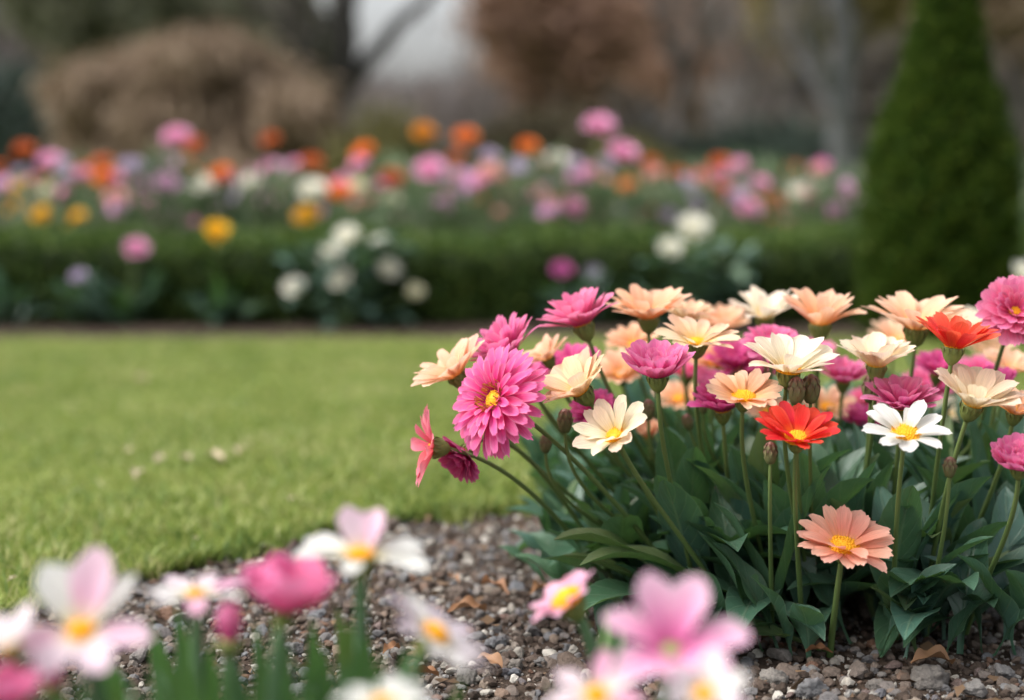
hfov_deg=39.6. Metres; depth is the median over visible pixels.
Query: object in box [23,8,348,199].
weeping shrub
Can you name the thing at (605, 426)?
daisy
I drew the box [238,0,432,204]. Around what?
bare tree
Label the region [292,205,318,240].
border flower
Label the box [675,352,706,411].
daisy
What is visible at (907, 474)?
leaf tuft
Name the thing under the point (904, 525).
daisy
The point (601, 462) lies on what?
leaf tuft
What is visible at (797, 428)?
daisy
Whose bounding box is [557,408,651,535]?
flower bud
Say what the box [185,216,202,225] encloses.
border flower
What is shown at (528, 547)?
stone
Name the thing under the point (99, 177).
border flower
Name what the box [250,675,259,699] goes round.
leafy shoot
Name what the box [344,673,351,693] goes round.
leafy shoot
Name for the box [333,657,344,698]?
leafy shoot
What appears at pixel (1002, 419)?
leaf tuft
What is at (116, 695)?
leafy shoot
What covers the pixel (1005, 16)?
autumn tree
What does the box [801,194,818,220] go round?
border flower
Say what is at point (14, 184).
border flower
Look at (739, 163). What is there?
border flower
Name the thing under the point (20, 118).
evergreen shrub
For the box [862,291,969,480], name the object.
daisy
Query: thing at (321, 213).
border flower
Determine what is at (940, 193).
topiary cone
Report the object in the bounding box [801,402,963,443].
leaf tuft
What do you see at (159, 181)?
border flower
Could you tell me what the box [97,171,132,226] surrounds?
border flower
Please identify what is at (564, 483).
leaf tuft
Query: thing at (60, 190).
border flower
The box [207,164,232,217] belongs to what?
border flower
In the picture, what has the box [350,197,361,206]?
border flower
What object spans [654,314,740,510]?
daisy
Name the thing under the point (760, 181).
border flower
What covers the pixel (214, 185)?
border flower
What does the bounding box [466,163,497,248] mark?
border flower
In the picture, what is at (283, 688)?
leafy shoot
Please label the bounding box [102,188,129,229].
border flower
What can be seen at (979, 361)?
daisy
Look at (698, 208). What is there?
border flower
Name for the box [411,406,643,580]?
daisy
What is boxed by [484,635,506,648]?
stone
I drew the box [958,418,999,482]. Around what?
leaf tuft
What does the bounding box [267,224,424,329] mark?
white flower shrub
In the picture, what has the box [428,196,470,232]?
border flower
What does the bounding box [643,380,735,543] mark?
daisy
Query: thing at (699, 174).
border flower
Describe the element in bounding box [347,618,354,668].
leafy shoot
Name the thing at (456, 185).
border flower
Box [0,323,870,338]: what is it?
border soil
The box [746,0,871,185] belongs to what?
bare tree
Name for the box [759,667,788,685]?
stone
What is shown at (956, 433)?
leaf tuft
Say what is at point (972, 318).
daisy
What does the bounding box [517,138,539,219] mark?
border flower
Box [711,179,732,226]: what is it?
border flower
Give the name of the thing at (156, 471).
lawn
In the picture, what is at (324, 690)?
leafy shoot
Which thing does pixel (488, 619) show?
leaf litter
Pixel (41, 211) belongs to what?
border flower
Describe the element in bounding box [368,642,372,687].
leafy shoot
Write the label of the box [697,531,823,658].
leaf tuft
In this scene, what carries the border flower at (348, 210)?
on the border soil
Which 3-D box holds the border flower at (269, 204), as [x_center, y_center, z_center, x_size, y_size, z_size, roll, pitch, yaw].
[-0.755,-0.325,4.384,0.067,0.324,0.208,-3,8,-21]
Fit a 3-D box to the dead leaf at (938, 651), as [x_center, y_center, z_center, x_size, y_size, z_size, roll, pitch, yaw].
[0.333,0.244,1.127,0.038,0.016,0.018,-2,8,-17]
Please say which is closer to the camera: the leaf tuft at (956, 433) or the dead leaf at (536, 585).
the dead leaf at (536, 585)
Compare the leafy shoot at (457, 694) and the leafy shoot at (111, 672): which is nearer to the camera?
the leafy shoot at (457, 694)
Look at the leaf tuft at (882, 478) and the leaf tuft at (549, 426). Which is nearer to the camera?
the leaf tuft at (882, 478)
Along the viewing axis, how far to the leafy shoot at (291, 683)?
0.80 m
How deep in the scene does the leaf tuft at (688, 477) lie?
1.26 m
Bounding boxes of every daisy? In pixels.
[411,333,622,562]
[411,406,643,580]
[438,436,659,630]
[452,344,805,576]
[470,312,653,558]
[522,333,625,510]
[533,361,634,478]
[535,287,655,476]
[539,343,621,456]
[542,346,753,623]
[553,338,775,619]
[569,388,642,490]
[572,394,825,640]
[595,347,682,427]
[604,322,752,435]
[605,284,691,428]
[633,368,891,626]
[635,409,736,468]
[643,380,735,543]
[646,332,927,606]
[652,379,693,434]
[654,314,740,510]
[669,299,717,417]
[670,401,839,638]
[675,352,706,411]
[682,285,843,425]
[687,341,725,428]
[697,368,724,443]
[699,304,749,331]
[703,339,762,445]
[739,324,797,411]
[743,355,775,432]
[746,397,789,421]
[747,504,894,657]
[777,337,841,397]
[780,287,866,408]
[787,363,1023,615]
[803,385,875,435]
[809,374,990,592]
[820,355,867,451]
[822,383,883,405]
[837,331,916,596]
[842,401,880,426]
[861,400,1020,644]
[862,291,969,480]
[868,317,905,405]
[874,311,1023,657]
[888,432,1023,647]
[895,355,994,376]
[900,366,953,415]
[915,349,961,413]
[930,395,959,419]
[951,307,981,395]
[966,335,1017,355]
[967,274,1023,462]
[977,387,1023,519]
[979,346,1023,418]
[984,365,1016,425]
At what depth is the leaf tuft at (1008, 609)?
1.16 m
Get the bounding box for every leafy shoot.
[59,692,65,699]
[74,664,87,699]
[101,672,111,699]
[105,655,124,699]
[112,679,121,699]
[148,618,166,681]
[150,663,161,699]
[167,652,189,699]
[175,607,183,676]
[182,628,190,691]
[189,663,203,699]
[204,641,216,699]
[217,655,230,699]
[235,657,247,699]
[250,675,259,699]
[253,621,260,677]
[255,641,267,699]
[276,640,290,699]
[283,645,292,687]
[289,684,295,699]
[299,668,310,699]
[306,617,319,699]
[316,643,331,699]
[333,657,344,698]
[336,606,346,677]
[344,632,368,685]
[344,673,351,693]
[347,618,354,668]
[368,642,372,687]
[371,649,383,695]
[398,642,406,681]
[411,668,420,693]
[451,676,464,699]
[588,660,591,685]
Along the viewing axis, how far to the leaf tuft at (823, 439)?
1.32 m
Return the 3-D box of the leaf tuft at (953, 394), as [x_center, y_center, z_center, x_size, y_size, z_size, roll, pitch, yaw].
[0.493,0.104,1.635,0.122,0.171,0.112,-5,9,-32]
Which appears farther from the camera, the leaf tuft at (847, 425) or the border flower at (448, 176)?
the border flower at (448, 176)
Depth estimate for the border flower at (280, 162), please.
4.76 m
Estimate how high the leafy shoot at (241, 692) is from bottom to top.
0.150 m
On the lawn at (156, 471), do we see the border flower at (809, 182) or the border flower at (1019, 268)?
the border flower at (1019, 268)
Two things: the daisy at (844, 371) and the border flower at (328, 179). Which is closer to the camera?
the daisy at (844, 371)
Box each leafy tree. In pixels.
[0,0,177,82]
[83,0,210,65]
[186,0,360,79]
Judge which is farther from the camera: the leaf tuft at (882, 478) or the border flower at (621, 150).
the border flower at (621, 150)
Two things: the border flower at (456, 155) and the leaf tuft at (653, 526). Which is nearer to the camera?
the leaf tuft at (653, 526)
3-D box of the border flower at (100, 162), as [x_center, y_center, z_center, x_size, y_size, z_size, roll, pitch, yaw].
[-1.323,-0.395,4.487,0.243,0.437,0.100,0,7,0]
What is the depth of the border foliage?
4.20 m
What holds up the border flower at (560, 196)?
on the border soil
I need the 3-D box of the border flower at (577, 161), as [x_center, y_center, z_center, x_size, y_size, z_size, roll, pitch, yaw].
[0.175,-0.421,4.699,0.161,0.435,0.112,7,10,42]
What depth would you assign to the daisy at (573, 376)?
1.16 m
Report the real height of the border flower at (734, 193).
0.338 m
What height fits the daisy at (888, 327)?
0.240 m
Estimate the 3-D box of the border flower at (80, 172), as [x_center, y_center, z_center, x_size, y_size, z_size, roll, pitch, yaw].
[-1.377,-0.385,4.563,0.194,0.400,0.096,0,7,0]
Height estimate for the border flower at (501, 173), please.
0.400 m
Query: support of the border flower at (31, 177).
on the border soil
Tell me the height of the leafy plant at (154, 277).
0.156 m
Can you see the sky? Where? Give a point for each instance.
(373, 16)
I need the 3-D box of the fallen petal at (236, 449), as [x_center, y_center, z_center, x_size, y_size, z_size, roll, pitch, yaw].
[-0.369,0.134,1.921,0.012,0.010,0.024,0,7,0]
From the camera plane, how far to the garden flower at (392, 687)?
0.63 m
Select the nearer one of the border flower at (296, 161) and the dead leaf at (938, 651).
the dead leaf at (938, 651)
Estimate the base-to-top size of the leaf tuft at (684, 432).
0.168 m
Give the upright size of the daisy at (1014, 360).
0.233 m
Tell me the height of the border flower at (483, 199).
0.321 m
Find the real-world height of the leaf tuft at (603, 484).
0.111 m
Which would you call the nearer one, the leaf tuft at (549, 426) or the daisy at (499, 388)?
the daisy at (499, 388)
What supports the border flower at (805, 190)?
on the border soil
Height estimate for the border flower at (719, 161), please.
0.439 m
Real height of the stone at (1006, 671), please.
0.017 m
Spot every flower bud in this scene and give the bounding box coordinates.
[41,667,64,699]
[214,602,295,699]
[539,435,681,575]
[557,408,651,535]
[606,399,655,480]
[681,414,696,446]
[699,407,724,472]
[710,441,830,637]
[754,376,917,605]
[779,376,877,473]
[788,374,831,621]
[890,456,1023,639]
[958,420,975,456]
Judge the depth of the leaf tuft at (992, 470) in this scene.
1.32 m
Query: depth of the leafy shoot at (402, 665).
0.80 m
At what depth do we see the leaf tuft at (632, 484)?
1.32 m
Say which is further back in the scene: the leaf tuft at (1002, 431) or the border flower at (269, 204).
the border flower at (269, 204)
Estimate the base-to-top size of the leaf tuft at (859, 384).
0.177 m
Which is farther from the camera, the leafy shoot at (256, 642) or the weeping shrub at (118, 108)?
the weeping shrub at (118, 108)
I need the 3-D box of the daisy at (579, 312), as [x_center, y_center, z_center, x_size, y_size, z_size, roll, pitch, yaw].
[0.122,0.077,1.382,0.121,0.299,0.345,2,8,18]
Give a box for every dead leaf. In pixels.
[383,640,400,652]
[418,664,438,675]
[447,595,486,612]
[448,572,459,581]
[476,652,502,666]
[481,574,508,593]
[530,580,553,593]
[806,642,832,652]
[910,644,955,663]
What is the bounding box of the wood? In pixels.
[0,0,1023,185]
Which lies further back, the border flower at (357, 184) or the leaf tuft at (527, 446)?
the border flower at (357, 184)
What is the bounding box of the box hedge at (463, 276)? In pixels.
[0,212,1023,325]
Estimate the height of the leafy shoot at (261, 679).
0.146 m
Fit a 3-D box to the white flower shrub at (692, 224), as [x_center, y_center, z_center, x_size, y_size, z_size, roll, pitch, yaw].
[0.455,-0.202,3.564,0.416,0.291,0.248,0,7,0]
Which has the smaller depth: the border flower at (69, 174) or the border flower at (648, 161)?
the border flower at (69, 174)
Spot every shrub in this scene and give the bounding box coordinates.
[0,56,79,197]
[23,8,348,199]
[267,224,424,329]
[307,98,451,215]
[466,100,615,197]
[580,130,695,201]
[611,211,765,328]
[649,110,869,193]
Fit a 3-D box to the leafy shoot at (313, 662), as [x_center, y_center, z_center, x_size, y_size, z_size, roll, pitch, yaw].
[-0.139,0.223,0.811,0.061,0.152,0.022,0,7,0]
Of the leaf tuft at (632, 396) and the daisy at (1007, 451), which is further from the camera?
the leaf tuft at (632, 396)
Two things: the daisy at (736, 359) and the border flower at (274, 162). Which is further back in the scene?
the border flower at (274, 162)
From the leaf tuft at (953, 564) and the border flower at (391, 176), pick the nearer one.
the leaf tuft at (953, 564)
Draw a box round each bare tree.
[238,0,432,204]
[621,0,749,156]
[657,0,787,130]
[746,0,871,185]
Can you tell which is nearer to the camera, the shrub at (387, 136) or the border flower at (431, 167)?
the border flower at (431, 167)
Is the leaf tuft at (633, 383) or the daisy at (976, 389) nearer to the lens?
the daisy at (976, 389)
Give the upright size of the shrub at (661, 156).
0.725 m
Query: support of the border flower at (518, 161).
on the border soil
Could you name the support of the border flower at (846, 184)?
on the border soil
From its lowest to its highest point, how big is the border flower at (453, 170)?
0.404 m
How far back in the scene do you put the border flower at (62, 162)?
4.46 m
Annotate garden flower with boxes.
[0,602,36,699]
[0,662,39,699]
[19,546,152,699]
[116,574,244,699]
[241,552,336,699]
[290,506,428,699]
[333,674,433,699]
[387,587,487,695]
[529,570,681,699]
[548,648,643,699]
[602,571,752,699]
[663,648,747,699]
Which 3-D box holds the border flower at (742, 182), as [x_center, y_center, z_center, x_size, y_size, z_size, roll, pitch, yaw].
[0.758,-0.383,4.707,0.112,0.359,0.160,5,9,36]
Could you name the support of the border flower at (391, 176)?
on the border soil
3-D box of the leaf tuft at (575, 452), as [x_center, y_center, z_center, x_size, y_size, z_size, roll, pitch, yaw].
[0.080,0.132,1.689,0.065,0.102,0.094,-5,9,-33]
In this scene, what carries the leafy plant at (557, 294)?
on the border soil
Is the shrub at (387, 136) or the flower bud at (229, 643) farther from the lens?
the shrub at (387, 136)
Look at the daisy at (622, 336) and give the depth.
1.42 m
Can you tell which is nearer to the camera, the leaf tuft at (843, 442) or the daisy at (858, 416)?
the leaf tuft at (843, 442)
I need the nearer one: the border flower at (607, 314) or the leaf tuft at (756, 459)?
the leaf tuft at (756, 459)
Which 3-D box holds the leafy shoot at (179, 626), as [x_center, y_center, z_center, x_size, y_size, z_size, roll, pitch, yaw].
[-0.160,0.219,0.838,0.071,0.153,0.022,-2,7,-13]
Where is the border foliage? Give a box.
[0,137,1023,248]
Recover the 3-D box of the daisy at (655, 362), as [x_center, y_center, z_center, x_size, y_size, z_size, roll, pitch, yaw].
[0.126,0.119,1.184,0.172,0.265,0.166,3,8,22]
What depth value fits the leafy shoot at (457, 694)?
0.73 m
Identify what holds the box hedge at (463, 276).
on the border soil
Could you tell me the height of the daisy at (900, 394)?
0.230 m
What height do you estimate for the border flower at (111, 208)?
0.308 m
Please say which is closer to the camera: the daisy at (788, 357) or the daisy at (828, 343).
the daisy at (788, 357)
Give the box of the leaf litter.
[31,515,999,699]
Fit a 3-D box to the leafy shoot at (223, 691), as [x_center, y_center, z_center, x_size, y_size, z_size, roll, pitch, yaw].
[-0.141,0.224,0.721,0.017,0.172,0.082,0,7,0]
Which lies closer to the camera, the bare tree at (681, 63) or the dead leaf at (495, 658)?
the dead leaf at (495, 658)
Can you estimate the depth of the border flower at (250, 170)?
5.08 m
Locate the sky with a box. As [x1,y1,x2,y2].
[4,0,1005,153]
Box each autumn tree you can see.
[442,0,680,121]
[463,0,656,138]
[609,0,744,143]
[733,0,913,128]
[905,0,1023,165]
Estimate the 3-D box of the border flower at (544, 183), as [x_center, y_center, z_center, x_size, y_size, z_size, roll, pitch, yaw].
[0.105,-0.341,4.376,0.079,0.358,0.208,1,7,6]
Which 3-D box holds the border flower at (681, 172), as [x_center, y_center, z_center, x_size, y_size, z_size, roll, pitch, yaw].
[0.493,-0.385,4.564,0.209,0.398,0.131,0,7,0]
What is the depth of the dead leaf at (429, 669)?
1.09 m
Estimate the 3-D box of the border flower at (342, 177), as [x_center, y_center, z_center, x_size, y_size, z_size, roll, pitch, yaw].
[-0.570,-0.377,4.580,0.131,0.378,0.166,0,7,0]
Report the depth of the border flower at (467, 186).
4.40 m
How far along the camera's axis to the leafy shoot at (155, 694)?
0.66 m
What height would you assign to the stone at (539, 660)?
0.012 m
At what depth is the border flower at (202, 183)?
4.07 m
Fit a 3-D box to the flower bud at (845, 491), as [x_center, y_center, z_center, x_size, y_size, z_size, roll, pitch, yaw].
[0.257,0.131,1.199,0.126,0.238,0.116,-2,8,-16]
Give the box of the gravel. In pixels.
[0,511,1023,699]
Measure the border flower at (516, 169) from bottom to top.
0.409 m
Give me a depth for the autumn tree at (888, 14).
16.58 m
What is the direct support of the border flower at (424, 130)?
on the border soil
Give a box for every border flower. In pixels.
[0,162,6,191]
[0,175,11,221]
[4,198,24,226]
[9,141,36,218]
[10,178,31,191]
[12,166,27,198]
[25,174,33,183]
[29,206,51,222]
[35,151,77,220]
[35,170,49,198]
[39,183,53,222]
[46,269,104,325]
[52,155,70,203]
[56,185,68,208]
[58,169,95,209]
[65,208,110,230]
[72,163,103,219]
[74,167,101,220]
[87,155,116,218]
[91,167,139,224]
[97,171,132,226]
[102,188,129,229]
[104,237,167,326]
[106,199,127,220]
[111,157,153,225]
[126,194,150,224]
[129,176,153,229]
[139,197,162,228]
[141,171,181,230]
[161,126,211,235]
[161,155,179,230]
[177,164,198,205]
[181,174,214,233]
[183,136,212,216]
[183,182,218,232]
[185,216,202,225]
[191,219,247,325]
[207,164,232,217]
[221,173,242,214]
[221,191,243,232]
[234,173,273,229]
[247,166,262,214]
[253,159,279,212]
[257,192,278,229]
[260,132,293,165]
[276,161,287,196]
[286,158,300,170]
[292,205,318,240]
[296,178,327,226]
[300,154,326,199]
[311,203,324,225]
[321,176,334,199]
[327,182,353,218]
[331,174,353,221]
[343,193,356,222]
[347,197,350,217]
[348,156,381,218]
[348,177,367,212]
[350,141,405,227]
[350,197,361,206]
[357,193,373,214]
[360,178,388,222]
[376,167,404,224]
[379,191,401,226]
[411,122,436,200]
[413,156,454,230]
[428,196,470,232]
[440,172,469,231]
[445,168,470,224]
[445,184,467,229]
[447,188,469,214]
[448,150,466,188]
[449,166,462,213]
[452,128,478,227]
[460,170,490,217]
[461,181,476,190]
[463,174,489,231]
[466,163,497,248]
[469,194,487,231]
[479,159,498,190]
[480,148,500,237]
[491,167,508,220]
[492,207,509,228]
[505,157,532,222]
[508,164,537,226]
[508,190,540,225]
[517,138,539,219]
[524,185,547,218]
[535,202,559,225]
[535,260,572,324]
[536,181,556,219]
[542,194,561,220]
[544,149,571,214]
[558,192,585,223]
[561,196,586,225]
[563,168,591,210]
[564,156,583,193]
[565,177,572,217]
[575,265,624,324]
[577,156,615,218]
[579,163,599,224]
[581,172,611,222]
[582,114,620,224]
[585,140,640,226]
[618,178,636,202]
[641,156,660,186]
[643,165,663,185]
[658,175,696,234]
[660,208,680,233]
[667,167,687,177]
[671,168,716,224]
[680,192,707,237]
[685,203,702,213]
[707,154,729,210]
[709,166,731,235]
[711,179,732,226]
[713,181,732,213]
[724,187,747,218]
[727,187,746,225]
[728,157,748,210]
[734,197,761,226]
[737,180,753,191]
[752,175,771,226]
[759,192,784,216]
[767,195,783,217]
[780,197,797,223]
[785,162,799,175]
[786,178,826,227]
[787,183,813,228]
[791,186,814,217]
[797,158,830,224]
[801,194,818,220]
[804,163,827,224]
[819,178,862,219]
[821,202,845,238]
[963,261,1023,355]
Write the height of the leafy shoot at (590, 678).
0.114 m
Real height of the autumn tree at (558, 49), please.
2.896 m
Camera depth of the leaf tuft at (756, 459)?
1.26 m
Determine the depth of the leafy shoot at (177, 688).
0.70 m
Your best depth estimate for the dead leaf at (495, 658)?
1.12 m
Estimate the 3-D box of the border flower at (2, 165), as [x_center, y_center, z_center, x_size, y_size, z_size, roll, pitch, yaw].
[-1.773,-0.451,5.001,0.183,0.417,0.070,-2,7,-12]
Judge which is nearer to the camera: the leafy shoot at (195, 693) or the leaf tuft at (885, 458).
the leafy shoot at (195, 693)
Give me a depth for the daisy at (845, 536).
1.12 m
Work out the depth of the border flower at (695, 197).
4.20 m
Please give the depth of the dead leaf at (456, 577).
1.35 m
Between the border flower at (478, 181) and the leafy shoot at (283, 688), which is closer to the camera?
the leafy shoot at (283, 688)
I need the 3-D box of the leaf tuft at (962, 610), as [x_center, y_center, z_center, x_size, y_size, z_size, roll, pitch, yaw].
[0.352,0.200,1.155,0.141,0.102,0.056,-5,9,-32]
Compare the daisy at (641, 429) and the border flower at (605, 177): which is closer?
the daisy at (641, 429)
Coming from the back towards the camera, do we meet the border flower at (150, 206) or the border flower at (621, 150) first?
the border flower at (150, 206)
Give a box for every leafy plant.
[0,272,58,326]
[35,267,106,324]
[78,267,174,325]
[174,286,272,326]
[521,271,622,326]
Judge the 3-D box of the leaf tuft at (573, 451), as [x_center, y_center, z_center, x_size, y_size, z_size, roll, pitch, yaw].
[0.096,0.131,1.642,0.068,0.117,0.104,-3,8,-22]
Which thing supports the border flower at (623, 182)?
on the border soil
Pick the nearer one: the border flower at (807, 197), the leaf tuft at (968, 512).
the leaf tuft at (968, 512)
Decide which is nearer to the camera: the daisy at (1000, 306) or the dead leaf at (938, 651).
the dead leaf at (938, 651)
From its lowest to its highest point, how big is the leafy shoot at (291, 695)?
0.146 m
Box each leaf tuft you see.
[497,486,1023,643]
[509,530,547,553]
[516,510,605,614]
[518,450,606,506]
[519,430,579,495]
[527,404,563,477]
[527,462,599,508]
[528,427,573,462]
[538,420,605,470]
[538,474,583,581]
[543,418,579,454]
[558,434,606,457]
[571,479,663,578]
[576,412,654,476]
[582,449,592,455]
[582,560,726,628]
[583,462,629,489]
[590,377,615,397]
[596,452,634,497]
[597,418,756,485]
[601,419,717,477]
[622,441,782,537]
[623,503,648,529]
[624,417,715,491]
[625,378,684,416]
[628,373,678,417]
[630,456,641,503]
[635,460,658,532]
[653,483,950,639]
[654,416,748,455]
[654,447,760,519]
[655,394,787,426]
[655,427,728,529]
[657,409,680,435]
[681,407,732,439]
[695,459,808,591]
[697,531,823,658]
[709,424,849,547]
[709,485,1023,655]
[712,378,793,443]
[727,421,892,519]
[731,415,836,452]
[742,436,836,605]
[748,408,839,463]
[750,447,878,599]
[761,439,876,629]
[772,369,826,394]
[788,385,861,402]
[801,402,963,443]
[826,411,888,601]
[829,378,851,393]
[830,398,957,444]
[830,476,972,620]
[841,420,852,432]
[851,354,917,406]
[858,445,971,595]
[864,434,940,484]
[870,518,1001,653]
[879,558,963,658]
[886,448,911,480]
[886,450,1023,613]
[904,420,1014,610]
[908,415,990,501]
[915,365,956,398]
[916,417,1023,514]
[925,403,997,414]
[934,404,968,459]
[946,396,962,427]
[948,407,994,466]
[953,402,1009,429]
[953,422,970,455]
[954,411,1023,433]
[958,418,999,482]
[990,456,994,474]
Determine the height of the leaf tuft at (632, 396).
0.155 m
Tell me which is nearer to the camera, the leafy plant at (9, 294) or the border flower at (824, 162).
the leafy plant at (9, 294)
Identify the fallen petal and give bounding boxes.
[131,467,142,477]
[154,452,165,462]
[180,452,191,459]
[208,449,222,460]
[234,445,242,453]
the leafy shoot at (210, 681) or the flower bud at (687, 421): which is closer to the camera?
the leafy shoot at (210, 681)
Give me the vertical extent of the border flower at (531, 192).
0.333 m
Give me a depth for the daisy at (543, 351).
1.29 m
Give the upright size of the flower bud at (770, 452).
0.192 m
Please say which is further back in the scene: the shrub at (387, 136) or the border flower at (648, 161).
the shrub at (387, 136)
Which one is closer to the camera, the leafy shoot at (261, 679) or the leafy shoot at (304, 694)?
the leafy shoot at (304, 694)
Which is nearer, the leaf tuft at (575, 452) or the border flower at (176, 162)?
the leaf tuft at (575, 452)
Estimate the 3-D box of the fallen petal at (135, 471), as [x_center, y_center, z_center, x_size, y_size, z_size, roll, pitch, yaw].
[-0.468,0.151,1.774,0.012,0.012,0.026,0,7,0]
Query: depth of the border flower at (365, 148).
4.36 m
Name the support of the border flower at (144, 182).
on the border soil
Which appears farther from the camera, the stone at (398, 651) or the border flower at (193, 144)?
the border flower at (193, 144)
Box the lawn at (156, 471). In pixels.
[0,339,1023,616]
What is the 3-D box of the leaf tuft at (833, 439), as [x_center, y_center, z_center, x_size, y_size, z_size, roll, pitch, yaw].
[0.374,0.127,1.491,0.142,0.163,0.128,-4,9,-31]
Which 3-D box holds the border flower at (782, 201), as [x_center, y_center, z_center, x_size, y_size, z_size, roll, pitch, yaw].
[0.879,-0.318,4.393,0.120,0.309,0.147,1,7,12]
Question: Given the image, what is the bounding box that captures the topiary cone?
[847,0,1023,340]
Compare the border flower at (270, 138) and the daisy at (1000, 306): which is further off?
the border flower at (270, 138)
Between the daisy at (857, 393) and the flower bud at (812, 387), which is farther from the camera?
the daisy at (857, 393)
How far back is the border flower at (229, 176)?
4.58 m
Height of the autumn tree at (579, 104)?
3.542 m
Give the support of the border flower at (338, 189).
on the border soil
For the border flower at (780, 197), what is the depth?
4.37 m
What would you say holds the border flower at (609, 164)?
on the border soil
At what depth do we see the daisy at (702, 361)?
1.41 m
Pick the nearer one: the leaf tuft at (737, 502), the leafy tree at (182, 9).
the leaf tuft at (737, 502)
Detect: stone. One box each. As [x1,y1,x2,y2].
[285,642,303,654]
[290,662,298,682]
[390,646,403,655]
[456,668,476,684]
[466,631,486,641]
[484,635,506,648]
[499,649,512,653]
[507,658,523,668]
[523,546,534,550]
[533,656,546,667]
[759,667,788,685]
[794,677,829,698]
[865,678,883,689]
[910,664,949,690]
[962,678,987,697]
[994,663,1016,679]
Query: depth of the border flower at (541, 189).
4.25 m
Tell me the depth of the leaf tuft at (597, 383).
1.68 m
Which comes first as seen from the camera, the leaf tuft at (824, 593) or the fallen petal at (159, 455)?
the leaf tuft at (824, 593)
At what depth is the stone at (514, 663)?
1.14 m
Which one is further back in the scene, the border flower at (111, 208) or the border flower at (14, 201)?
the border flower at (14, 201)
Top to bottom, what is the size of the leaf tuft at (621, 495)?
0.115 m
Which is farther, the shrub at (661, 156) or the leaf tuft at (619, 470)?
the shrub at (661, 156)
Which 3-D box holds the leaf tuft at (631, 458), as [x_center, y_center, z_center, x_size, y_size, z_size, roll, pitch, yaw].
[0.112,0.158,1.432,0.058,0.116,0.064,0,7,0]
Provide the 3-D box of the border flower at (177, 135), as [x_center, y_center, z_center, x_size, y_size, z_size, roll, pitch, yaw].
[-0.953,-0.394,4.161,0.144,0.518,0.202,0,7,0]
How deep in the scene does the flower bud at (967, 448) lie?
1.34 m
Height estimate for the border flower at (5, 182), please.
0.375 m
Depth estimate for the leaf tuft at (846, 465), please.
1.28 m
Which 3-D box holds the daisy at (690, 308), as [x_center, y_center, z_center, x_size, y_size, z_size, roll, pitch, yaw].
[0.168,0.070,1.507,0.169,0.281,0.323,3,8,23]
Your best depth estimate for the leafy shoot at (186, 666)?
0.78 m
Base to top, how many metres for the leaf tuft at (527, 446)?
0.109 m
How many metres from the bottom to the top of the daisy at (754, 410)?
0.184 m
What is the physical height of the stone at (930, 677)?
0.026 m
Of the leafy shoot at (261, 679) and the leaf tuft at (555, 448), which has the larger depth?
the leaf tuft at (555, 448)
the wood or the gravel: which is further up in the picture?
the wood

